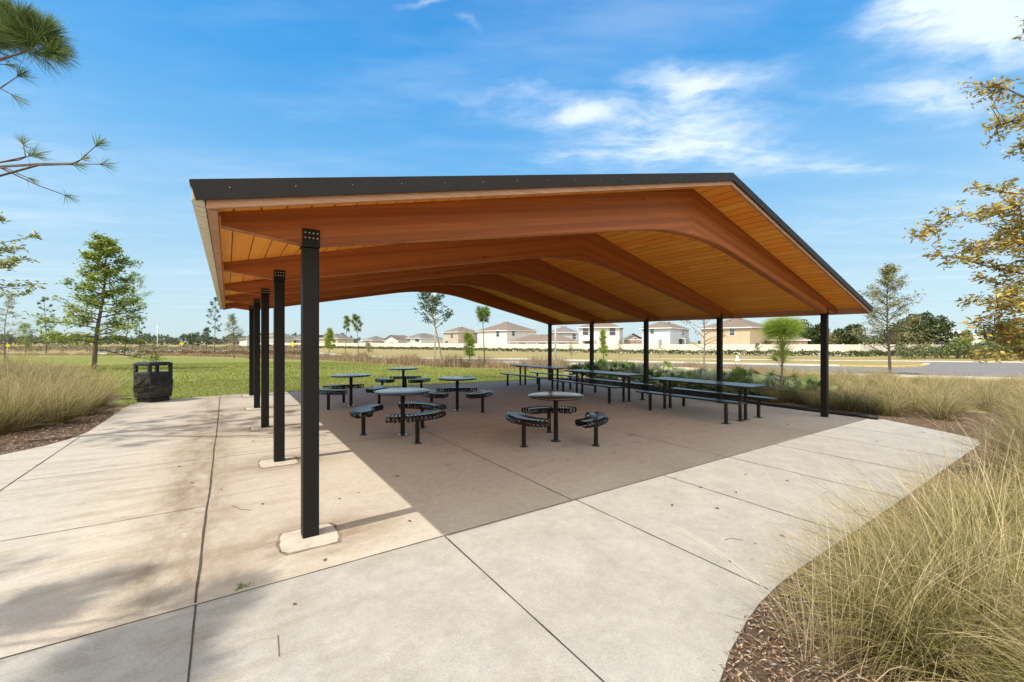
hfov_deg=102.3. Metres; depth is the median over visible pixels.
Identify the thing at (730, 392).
ornamental grass
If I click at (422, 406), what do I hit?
curved bench
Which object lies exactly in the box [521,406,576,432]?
curved bench
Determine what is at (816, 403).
ornamental grass
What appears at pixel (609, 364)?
palmetto shrub
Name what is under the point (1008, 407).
ornamental grass
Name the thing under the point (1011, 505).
ornamental grass
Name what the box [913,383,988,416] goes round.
ornamental grass
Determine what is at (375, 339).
house
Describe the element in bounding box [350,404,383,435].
curved bench
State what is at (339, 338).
house
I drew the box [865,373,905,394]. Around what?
ornamental grass
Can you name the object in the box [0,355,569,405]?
lawn
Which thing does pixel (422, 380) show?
curved bench
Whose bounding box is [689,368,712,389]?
palmetto shrub
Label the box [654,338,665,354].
sapling
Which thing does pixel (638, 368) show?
palmetto shrub
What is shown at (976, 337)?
warehouse
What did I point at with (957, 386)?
ornamental grass
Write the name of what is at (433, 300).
pine tree
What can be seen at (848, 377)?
ornamental grass
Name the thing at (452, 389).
curved bench
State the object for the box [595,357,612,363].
palmetto shrub
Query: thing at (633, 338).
house
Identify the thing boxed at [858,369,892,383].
ornamental grass
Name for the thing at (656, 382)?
palmetto shrub
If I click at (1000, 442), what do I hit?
ornamental grass
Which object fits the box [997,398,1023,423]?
ornamental grass
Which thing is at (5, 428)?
ornamental grass
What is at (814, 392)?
grass tuft
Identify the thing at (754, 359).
kerb
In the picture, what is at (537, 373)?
straight bench
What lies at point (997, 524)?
ornamental grass
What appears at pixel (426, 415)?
curved bench
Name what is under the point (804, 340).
house
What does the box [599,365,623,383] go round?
palmetto shrub
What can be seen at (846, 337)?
dark tree
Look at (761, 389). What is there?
palmetto shrub
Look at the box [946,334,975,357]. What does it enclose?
young tree
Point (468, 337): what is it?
pine tree
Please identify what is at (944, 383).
ornamental grass
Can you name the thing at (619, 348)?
sapling
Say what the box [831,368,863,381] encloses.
ornamental grass
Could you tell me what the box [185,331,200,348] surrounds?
pine tree
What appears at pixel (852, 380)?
ornamental grass
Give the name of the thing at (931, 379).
ornamental grass
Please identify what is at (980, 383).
ornamental grass
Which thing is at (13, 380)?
ornamental grass
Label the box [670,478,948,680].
ornamental grass
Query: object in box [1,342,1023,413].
field
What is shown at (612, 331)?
window
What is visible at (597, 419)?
curved bench
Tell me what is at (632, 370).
palmetto shrub
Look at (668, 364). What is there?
pine tree
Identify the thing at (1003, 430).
ornamental grass
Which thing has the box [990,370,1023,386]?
ornamental grass
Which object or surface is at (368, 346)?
shrub
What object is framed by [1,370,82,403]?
ornamental grass
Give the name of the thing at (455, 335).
house
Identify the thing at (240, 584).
weed
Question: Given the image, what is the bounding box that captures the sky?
[0,0,1023,341]
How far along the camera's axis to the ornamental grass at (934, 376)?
17.81 m
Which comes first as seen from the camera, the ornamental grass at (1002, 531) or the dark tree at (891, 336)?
the ornamental grass at (1002, 531)
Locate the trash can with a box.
[133,361,172,402]
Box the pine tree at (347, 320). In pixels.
[343,315,350,351]
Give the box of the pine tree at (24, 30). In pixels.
[0,0,118,205]
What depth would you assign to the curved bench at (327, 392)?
9.36 m
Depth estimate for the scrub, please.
105.80 m
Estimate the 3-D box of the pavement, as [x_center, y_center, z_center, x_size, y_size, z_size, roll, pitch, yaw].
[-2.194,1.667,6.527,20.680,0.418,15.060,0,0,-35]
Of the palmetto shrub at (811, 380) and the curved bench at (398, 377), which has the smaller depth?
the palmetto shrub at (811, 380)
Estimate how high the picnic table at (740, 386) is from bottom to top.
0.772 m
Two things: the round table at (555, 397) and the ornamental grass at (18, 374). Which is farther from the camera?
the ornamental grass at (18, 374)
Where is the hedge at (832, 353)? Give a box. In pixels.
[287,345,994,356]
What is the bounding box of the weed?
[233,581,253,590]
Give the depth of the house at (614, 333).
107.72 m
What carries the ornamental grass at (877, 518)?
on the mulch bed
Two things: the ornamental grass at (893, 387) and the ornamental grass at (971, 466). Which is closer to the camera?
the ornamental grass at (971, 466)
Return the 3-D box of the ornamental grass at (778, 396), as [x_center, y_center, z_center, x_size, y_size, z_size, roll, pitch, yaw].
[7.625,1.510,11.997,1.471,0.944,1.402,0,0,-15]
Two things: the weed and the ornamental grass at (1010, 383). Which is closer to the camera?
the weed
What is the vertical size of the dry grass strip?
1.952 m
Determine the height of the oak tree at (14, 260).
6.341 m
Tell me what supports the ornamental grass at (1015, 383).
on the field
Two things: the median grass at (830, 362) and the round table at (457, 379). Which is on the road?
the median grass at (830, 362)
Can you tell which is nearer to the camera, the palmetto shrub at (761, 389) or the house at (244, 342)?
the palmetto shrub at (761, 389)
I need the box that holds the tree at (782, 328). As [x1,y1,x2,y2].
[750,316,809,399]
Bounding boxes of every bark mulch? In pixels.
[0,401,117,453]
[583,379,1020,434]
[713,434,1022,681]
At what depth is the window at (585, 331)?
108.60 m
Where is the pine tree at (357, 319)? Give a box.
[350,313,362,353]
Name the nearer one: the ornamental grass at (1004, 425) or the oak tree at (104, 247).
the ornamental grass at (1004, 425)
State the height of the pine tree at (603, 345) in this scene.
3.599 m
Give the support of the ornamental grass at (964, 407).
on the mulch bed
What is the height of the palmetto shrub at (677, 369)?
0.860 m
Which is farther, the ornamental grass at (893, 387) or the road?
the road
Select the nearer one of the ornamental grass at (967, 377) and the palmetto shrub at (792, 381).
the palmetto shrub at (792, 381)
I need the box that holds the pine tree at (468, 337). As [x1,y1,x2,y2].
[462,330,476,361]
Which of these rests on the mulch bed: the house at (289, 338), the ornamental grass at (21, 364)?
the ornamental grass at (21, 364)
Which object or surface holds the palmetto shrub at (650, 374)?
on the mulch bed
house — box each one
[238,336,260,345]
[269,333,294,342]
[294,336,300,342]
[319,334,354,342]
[361,336,384,342]
[382,335,408,342]
[406,333,443,342]
[441,327,476,343]
[475,322,536,343]
[509,334,578,343]
[552,326,578,340]
[577,323,623,343]
[623,333,641,343]
[639,322,700,343]
[698,318,770,343]
[766,335,810,343]
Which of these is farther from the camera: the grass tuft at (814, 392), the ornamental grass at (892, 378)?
the ornamental grass at (892, 378)
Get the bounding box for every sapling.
[615,339,623,355]
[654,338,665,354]
[754,343,762,353]
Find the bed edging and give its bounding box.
[556,377,877,419]
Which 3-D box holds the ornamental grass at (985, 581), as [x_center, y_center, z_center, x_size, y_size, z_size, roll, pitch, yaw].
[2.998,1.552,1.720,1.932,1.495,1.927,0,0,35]
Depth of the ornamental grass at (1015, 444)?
5.64 m
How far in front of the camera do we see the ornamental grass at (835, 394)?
11.40 m
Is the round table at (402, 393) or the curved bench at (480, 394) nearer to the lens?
the round table at (402, 393)
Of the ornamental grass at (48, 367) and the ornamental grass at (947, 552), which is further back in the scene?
the ornamental grass at (48, 367)
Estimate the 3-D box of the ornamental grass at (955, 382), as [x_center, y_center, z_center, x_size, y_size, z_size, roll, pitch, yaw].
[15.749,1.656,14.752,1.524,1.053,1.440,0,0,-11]
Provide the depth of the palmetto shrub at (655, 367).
15.66 m
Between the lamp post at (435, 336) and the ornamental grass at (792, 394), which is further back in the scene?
the lamp post at (435, 336)
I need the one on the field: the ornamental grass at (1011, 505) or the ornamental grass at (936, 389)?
the ornamental grass at (936, 389)
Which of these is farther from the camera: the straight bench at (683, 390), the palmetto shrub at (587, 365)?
the palmetto shrub at (587, 365)
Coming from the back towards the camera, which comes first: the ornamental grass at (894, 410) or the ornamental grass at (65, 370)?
the ornamental grass at (65, 370)
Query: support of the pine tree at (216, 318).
on the field
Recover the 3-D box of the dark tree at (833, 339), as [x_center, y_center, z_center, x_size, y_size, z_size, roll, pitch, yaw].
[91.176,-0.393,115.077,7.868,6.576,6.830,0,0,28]
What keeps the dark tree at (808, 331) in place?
on the field
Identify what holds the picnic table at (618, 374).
on the pavement
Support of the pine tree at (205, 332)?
on the field
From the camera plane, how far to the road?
35.67 m
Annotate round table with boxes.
[331,373,370,405]
[374,388,429,435]
[388,367,418,387]
[437,376,476,410]
[528,392,583,441]
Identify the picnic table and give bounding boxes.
[510,364,568,390]
[564,369,643,401]
[647,377,766,421]
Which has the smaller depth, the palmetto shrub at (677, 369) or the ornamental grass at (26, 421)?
the ornamental grass at (26, 421)
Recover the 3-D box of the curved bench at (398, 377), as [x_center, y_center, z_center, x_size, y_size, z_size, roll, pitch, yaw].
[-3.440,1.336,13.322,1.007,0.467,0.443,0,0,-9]
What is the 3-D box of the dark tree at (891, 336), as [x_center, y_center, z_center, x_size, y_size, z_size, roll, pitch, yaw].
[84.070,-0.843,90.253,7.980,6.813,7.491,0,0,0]
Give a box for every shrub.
[364,342,373,352]
[567,363,584,379]
[573,361,597,377]
[579,362,603,381]
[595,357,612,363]
[595,365,615,382]
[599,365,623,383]
[601,360,617,375]
[615,360,638,381]
[616,366,636,381]
[627,365,643,386]
[634,368,661,382]
[649,371,668,388]
[652,363,664,386]
[654,371,679,390]
[660,370,695,391]
[668,366,682,372]
[676,367,699,375]
[677,369,696,387]
[678,370,708,393]
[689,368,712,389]
[691,370,736,395]
[703,370,750,397]
[714,364,767,398]
[742,376,777,395]
[746,369,777,384]
[752,375,799,398]
[774,376,806,390]
[792,374,838,395]
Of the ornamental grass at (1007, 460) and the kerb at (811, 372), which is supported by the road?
the kerb at (811, 372)
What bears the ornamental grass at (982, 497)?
on the mulch bed
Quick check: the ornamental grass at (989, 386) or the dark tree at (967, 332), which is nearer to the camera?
the ornamental grass at (989, 386)
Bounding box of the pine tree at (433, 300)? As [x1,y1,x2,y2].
[412,292,453,366]
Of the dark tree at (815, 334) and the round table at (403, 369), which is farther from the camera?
the dark tree at (815, 334)
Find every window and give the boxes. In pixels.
[582,328,588,335]
[609,328,615,335]
[729,328,734,335]
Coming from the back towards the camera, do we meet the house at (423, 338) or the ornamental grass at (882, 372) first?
the house at (423, 338)
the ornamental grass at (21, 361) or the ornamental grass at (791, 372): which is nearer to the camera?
the ornamental grass at (21, 361)
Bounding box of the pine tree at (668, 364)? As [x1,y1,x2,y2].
[662,360,672,368]
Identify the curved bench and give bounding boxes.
[319,388,347,409]
[323,383,363,402]
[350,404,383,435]
[366,385,386,403]
[375,377,394,384]
[385,410,445,443]
[390,376,420,387]
[398,402,445,427]
[408,377,430,387]
[421,390,448,408]
[437,387,476,405]
[466,390,492,412]
[505,412,549,447]
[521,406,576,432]
[575,412,608,446]
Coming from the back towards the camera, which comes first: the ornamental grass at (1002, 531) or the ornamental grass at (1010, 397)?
the ornamental grass at (1010, 397)
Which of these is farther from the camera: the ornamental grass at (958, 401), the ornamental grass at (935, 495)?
the ornamental grass at (958, 401)
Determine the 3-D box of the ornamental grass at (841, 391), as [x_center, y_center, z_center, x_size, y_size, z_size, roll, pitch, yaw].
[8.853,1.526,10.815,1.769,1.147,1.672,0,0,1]
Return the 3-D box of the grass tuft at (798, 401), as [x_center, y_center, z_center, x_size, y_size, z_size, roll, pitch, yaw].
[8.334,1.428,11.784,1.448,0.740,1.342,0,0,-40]
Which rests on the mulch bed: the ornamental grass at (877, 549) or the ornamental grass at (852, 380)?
the ornamental grass at (877, 549)
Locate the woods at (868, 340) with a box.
[855,335,914,343]
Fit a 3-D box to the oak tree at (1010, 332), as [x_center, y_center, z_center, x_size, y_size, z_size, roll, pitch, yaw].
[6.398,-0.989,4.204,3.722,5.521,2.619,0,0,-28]
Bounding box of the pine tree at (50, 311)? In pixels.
[35,297,54,352]
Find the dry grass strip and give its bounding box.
[0,351,809,374]
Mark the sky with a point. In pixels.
(851, 121)
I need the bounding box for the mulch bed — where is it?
[0,377,1023,681]
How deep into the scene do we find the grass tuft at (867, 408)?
10.17 m
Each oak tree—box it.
[0,211,46,297]
[0,293,43,361]
[14,322,39,351]
[21,230,166,369]
[109,270,151,354]
[221,312,245,357]
[847,261,965,373]
[902,16,1023,362]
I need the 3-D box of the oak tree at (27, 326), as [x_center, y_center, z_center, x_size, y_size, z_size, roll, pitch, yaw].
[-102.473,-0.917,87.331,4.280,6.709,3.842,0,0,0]
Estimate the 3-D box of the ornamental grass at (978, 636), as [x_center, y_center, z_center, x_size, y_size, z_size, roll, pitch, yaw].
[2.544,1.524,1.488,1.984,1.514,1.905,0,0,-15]
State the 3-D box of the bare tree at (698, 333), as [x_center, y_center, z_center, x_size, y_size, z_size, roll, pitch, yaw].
[6.785,-0.040,14.594,2.243,3.620,1.873,0,0,20]
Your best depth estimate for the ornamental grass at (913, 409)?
10.24 m
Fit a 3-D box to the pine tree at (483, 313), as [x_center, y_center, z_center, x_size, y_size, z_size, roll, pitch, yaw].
[-1.862,-0.398,26.935,1.134,4.112,1.255,0,0,-35]
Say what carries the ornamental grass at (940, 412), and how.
on the mulch bed
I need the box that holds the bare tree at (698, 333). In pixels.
[677,319,735,368]
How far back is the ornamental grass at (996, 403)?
9.95 m
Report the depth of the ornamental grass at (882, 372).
19.65 m
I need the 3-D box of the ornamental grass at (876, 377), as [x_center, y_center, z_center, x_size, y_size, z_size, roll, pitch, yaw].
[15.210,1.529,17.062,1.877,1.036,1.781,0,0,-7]
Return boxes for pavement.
[0,379,980,681]
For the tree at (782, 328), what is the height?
2.719 m
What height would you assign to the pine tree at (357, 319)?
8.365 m
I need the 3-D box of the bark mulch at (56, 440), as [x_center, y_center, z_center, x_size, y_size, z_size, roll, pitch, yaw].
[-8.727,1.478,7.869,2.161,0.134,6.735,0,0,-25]
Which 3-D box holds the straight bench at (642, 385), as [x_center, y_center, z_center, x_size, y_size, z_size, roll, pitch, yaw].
[3.244,1.445,12.697,0.270,0.469,2.540,0,0,-35]
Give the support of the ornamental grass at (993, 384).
on the field
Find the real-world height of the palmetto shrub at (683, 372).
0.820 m
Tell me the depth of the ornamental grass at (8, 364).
11.91 m
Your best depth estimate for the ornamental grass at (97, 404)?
8.42 m
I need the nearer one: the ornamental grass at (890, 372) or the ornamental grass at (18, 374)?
the ornamental grass at (18, 374)
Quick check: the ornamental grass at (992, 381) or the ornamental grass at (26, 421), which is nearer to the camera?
the ornamental grass at (26, 421)
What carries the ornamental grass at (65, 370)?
on the mulch bed
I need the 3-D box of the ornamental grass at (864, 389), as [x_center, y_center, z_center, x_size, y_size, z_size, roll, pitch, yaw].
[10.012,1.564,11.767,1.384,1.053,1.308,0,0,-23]
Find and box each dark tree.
[797,327,813,343]
[799,319,813,336]
[809,323,830,343]
[829,331,850,343]
[833,323,868,343]
[877,323,918,343]
[889,310,947,343]
[914,314,962,344]
[958,329,975,344]
[974,317,1023,349]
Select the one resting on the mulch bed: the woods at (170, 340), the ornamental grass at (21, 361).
the ornamental grass at (21, 361)
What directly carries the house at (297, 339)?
on the field
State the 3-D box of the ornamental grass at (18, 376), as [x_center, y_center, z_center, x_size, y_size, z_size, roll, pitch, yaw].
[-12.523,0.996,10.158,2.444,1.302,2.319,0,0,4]
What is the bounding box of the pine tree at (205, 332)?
[201,327,212,347]
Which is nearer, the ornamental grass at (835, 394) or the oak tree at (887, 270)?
the ornamental grass at (835, 394)
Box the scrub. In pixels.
[0,344,300,351]
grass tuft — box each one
[779,383,815,404]
[792,383,847,404]
[829,385,870,412]
[850,392,895,414]
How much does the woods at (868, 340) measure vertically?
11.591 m
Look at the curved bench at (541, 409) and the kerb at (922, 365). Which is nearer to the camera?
the curved bench at (541, 409)
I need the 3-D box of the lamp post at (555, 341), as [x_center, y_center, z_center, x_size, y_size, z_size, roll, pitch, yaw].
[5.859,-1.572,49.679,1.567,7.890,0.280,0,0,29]
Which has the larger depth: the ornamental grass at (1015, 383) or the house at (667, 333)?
the house at (667, 333)
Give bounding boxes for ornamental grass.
[0,349,61,380]
[0,349,71,383]
[0,353,94,393]
[0,355,49,372]
[0,360,55,394]
[0,361,47,384]
[0,362,101,408]
[0,366,54,397]
[0,367,102,432]
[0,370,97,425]
[0,374,45,399]
[0,379,78,434]
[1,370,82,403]
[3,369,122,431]
[16,356,90,377]
[21,365,144,415]
[24,359,95,386]
[37,358,107,387]
[39,357,140,406]
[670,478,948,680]
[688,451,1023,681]
[711,377,751,396]
[732,364,760,372]
[735,483,1023,681]
[742,374,773,396]
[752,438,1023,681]
[755,378,795,403]
[758,450,1012,572]
[768,474,1023,681]
[771,367,804,379]
[775,377,807,400]
[775,447,1023,680]
[793,382,859,408]
[794,368,817,380]
[805,368,847,381]
[809,377,854,401]
[816,415,1023,582]
[817,374,861,393]
[817,445,1023,603]
[821,432,1023,543]
[829,366,845,380]
[829,375,856,390]
[829,380,889,412]
[830,370,873,384]
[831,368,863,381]
[834,374,894,399]
[836,374,867,384]
[836,440,1023,681]
[838,411,1023,507]
[842,379,888,402]
[845,371,870,386]
[845,385,887,406]
[851,383,927,419]
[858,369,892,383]
[863,369,904,386]
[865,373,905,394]
[868,365,899,379]
[870,450,1023,529]
[872,444,1023,558]
[873,366,903,379]
[873,381,962,414]
[874,374,933,400]
[875,369,909,381]
[876,372,914,383]
[876,374,924,395]
[879,586,1023,681]
[881,520,1023,681]
[896,371,935,384]
[897,381,954,406]
[904,378,972,399]
[905,376,964,401]
[908,377,956,387]
[909,388,988,421]
[913,372,949,383]
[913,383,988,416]
[916,370,951,384]
[918,604,1023,681]
[921,372,972,394]
[924,391,989,414]
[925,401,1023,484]
[928,377,973,394]
[928,513,1023,677]
[934,379,973,396]
[939,381,993,405]
[940,484,1023,587]
[946,370,985,386]
[949,374,982,387]
[949,378,1022,411]
[956,376,1016,399]
[958,406,1023,450]
[960,383,1016,398]
[960,428,1023,490]
[963,419,1023,467]
[964,379,1005,387]
[965,377,1009,388]
[970,379,1019,400]
[970,395,1023,431]
[970,407,1023,444]
[973,464,1023,549]
[975,376,1010,390]
[977,392,1023,418]
[978,472,1023,519]
[980,374,1019,389]
[981,389,1023,422]
[987,376,1023,396]
[987,389,1023,409]
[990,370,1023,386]
[990,382,1023,402]
[995,375,1023,392]
[997,382,1023,400]
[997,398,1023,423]
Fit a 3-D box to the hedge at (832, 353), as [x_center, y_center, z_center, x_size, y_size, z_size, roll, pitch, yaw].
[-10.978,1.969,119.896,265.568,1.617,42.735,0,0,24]
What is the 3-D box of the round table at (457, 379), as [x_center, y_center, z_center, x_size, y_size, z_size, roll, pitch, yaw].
[-1.281,1.224,9.659,0.914,0.770,0.914,0,0,10]
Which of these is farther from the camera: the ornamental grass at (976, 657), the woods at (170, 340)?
the woods at (170, 340)
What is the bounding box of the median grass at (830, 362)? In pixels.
[563,358,923,364]
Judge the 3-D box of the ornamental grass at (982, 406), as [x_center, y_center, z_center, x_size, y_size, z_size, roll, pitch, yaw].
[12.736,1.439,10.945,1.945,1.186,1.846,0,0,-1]
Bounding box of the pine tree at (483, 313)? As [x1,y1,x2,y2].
[475,305,491,362]
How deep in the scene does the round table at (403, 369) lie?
12.67 m
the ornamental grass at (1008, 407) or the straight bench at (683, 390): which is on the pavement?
the straight bench at (683, 390)
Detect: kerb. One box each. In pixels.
[100,353,1022,379]
[113,350,1023,362]
[563,359,839,365]
[840,364,926,366]
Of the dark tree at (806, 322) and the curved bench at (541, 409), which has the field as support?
the dark tree at (806, 322)
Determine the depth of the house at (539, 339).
120.38 m
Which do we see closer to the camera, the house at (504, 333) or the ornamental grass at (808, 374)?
the ornamental grass at (808, 374)
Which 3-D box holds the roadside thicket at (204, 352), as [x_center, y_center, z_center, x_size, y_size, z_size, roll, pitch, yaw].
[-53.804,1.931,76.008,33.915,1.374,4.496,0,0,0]
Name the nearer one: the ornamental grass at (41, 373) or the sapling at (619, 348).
the ornamental grass at (41, 373)
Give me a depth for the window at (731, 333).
94.88 m
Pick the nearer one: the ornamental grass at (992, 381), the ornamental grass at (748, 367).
the ornamental grass at (992, 381)
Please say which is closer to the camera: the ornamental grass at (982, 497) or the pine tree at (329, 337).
the ornamental grass at (982, 497)
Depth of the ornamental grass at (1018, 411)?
7.94 m
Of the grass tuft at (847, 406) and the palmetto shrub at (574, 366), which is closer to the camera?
the grass tuft at (847, 406)
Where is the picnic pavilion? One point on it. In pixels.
(591, 248)
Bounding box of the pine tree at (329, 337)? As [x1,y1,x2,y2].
[324,327,336,348]
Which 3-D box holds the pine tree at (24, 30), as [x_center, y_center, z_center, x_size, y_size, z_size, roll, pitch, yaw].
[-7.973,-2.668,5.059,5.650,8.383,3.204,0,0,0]
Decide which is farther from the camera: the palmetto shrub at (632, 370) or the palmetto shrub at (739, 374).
the palmetto shrub at (632, 370)
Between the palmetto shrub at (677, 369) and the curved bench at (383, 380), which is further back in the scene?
the palmetto shrub at (677, 369)
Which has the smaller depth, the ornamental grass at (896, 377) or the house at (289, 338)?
the ornamental grass at (896, 377)
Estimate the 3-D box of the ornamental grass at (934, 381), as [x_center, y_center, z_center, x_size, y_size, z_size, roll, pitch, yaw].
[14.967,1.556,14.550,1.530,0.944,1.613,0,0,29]
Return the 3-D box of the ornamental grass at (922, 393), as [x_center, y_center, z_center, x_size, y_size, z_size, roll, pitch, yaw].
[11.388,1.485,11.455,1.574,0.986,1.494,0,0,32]
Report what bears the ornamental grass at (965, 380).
on the field
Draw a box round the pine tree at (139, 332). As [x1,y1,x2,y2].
[133,315,145,349]
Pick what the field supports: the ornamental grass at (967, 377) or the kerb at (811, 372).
the ornamental grass at (967, 377)
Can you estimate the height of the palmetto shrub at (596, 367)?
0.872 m
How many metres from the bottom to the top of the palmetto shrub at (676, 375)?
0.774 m
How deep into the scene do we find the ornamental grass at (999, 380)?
15.62 m
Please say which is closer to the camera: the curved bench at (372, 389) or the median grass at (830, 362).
the curved bench at (372, 389)
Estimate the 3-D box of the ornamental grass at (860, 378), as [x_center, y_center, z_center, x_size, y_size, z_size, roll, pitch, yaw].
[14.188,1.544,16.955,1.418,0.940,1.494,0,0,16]
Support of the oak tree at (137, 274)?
on the field
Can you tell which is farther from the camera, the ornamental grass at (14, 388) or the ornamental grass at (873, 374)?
the ornamental grass at (873, 374)
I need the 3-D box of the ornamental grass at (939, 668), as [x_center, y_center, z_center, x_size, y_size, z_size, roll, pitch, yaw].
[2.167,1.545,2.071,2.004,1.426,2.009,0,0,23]
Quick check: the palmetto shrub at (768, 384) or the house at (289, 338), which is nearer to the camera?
the palmetto shrub at (768, 384)
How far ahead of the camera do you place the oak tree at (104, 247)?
20.31 m
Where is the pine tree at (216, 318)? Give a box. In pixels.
[206,297,221,350]
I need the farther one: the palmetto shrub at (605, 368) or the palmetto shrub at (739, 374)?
the palmetto shrub at (605, 368)
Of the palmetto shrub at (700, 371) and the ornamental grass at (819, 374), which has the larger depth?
the ornamental grass at (819, 374)
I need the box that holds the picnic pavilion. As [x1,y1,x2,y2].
[189,172,872,555]
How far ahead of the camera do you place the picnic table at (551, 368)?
14.45 m
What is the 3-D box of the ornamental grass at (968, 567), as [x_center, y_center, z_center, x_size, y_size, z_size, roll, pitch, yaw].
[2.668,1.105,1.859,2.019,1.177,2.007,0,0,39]
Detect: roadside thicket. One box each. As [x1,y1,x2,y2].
[136,349,300,354]
[894,340,1023,358]
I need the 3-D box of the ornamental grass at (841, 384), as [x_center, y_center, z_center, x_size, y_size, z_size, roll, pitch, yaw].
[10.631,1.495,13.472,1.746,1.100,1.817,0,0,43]
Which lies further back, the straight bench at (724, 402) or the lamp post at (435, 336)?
the lamp post at (435, 336)
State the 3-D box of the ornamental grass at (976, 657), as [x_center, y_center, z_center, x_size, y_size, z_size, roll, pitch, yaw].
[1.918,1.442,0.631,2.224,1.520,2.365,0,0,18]
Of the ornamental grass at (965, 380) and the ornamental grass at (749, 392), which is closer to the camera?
the ornamental grass at (749, 392)
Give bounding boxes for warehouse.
[971,334,995,344]
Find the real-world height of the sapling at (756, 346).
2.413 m
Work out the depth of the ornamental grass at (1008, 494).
3.50 m
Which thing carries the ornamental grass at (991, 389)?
on the field
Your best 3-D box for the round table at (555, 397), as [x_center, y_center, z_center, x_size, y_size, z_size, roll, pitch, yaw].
[0.720,1.257,6.776,0.914,0.770,0.914,0,0,0]
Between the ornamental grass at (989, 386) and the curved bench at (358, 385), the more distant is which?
the ornamental grass at (989, 386)
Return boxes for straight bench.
[500,373,547,391]
[529,372,579,388]
[553,380,621,403]
[585,378,654,399]
[636,390,745,423]
[672,388,777,417]
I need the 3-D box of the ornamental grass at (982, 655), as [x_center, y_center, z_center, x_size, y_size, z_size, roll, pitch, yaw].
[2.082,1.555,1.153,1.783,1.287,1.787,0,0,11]
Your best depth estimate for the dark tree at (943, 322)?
82.34 m
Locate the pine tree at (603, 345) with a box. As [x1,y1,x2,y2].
[598,328,608,357]
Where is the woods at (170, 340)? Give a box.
[0,332,361,344]
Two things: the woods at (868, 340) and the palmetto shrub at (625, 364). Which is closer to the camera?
the palmetto shrub at (625, 364)
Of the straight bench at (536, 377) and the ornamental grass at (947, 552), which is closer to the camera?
the ornamental grass at (947, 552)
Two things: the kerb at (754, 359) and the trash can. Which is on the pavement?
the trash can
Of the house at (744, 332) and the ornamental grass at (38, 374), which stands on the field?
the house at (744, 332)
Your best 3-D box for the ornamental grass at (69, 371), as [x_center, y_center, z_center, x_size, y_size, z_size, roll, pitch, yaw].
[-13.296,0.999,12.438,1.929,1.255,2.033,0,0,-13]
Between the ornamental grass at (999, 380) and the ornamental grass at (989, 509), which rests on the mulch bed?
the ornamental grass at (989, 509)
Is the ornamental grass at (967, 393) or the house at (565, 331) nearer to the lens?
the ornamental grass at (967, 393)
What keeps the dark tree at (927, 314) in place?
on the field
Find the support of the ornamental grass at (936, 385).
on the field
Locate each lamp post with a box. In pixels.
[434,293,435,358]
[555,325,555,358]
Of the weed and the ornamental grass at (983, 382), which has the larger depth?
the ornamental grass at (983, 382)
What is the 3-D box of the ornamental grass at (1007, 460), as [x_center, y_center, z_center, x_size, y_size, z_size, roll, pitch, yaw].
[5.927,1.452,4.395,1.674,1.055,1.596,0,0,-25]
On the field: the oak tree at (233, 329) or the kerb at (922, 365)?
the oak tree at (233, 329)
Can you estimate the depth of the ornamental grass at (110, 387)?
9.34 m
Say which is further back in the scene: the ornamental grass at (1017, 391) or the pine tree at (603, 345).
the pine tree at (603, 345)
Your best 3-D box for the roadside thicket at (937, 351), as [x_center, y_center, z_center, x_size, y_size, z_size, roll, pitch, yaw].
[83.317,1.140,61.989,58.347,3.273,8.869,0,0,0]
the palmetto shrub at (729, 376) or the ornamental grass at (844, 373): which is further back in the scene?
the ornamental grass at (844, 373)
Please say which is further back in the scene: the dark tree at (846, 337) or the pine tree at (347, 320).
the dark tree at (846, 337)
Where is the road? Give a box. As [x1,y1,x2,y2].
[98,351,1023,376]
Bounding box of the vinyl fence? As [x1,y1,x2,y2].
[260,343,987,355]
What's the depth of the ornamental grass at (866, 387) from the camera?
12.42 m
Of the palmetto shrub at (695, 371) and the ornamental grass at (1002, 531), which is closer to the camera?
the ornamental grass at (1002, 531)
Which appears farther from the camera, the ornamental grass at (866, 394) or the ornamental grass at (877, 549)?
the ornamental grass at (866, 394)
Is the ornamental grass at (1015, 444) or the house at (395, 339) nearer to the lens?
the ornamental grass at (1015, 444)
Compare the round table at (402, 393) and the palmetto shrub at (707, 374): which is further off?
the palmetto shrub at (707, 374)

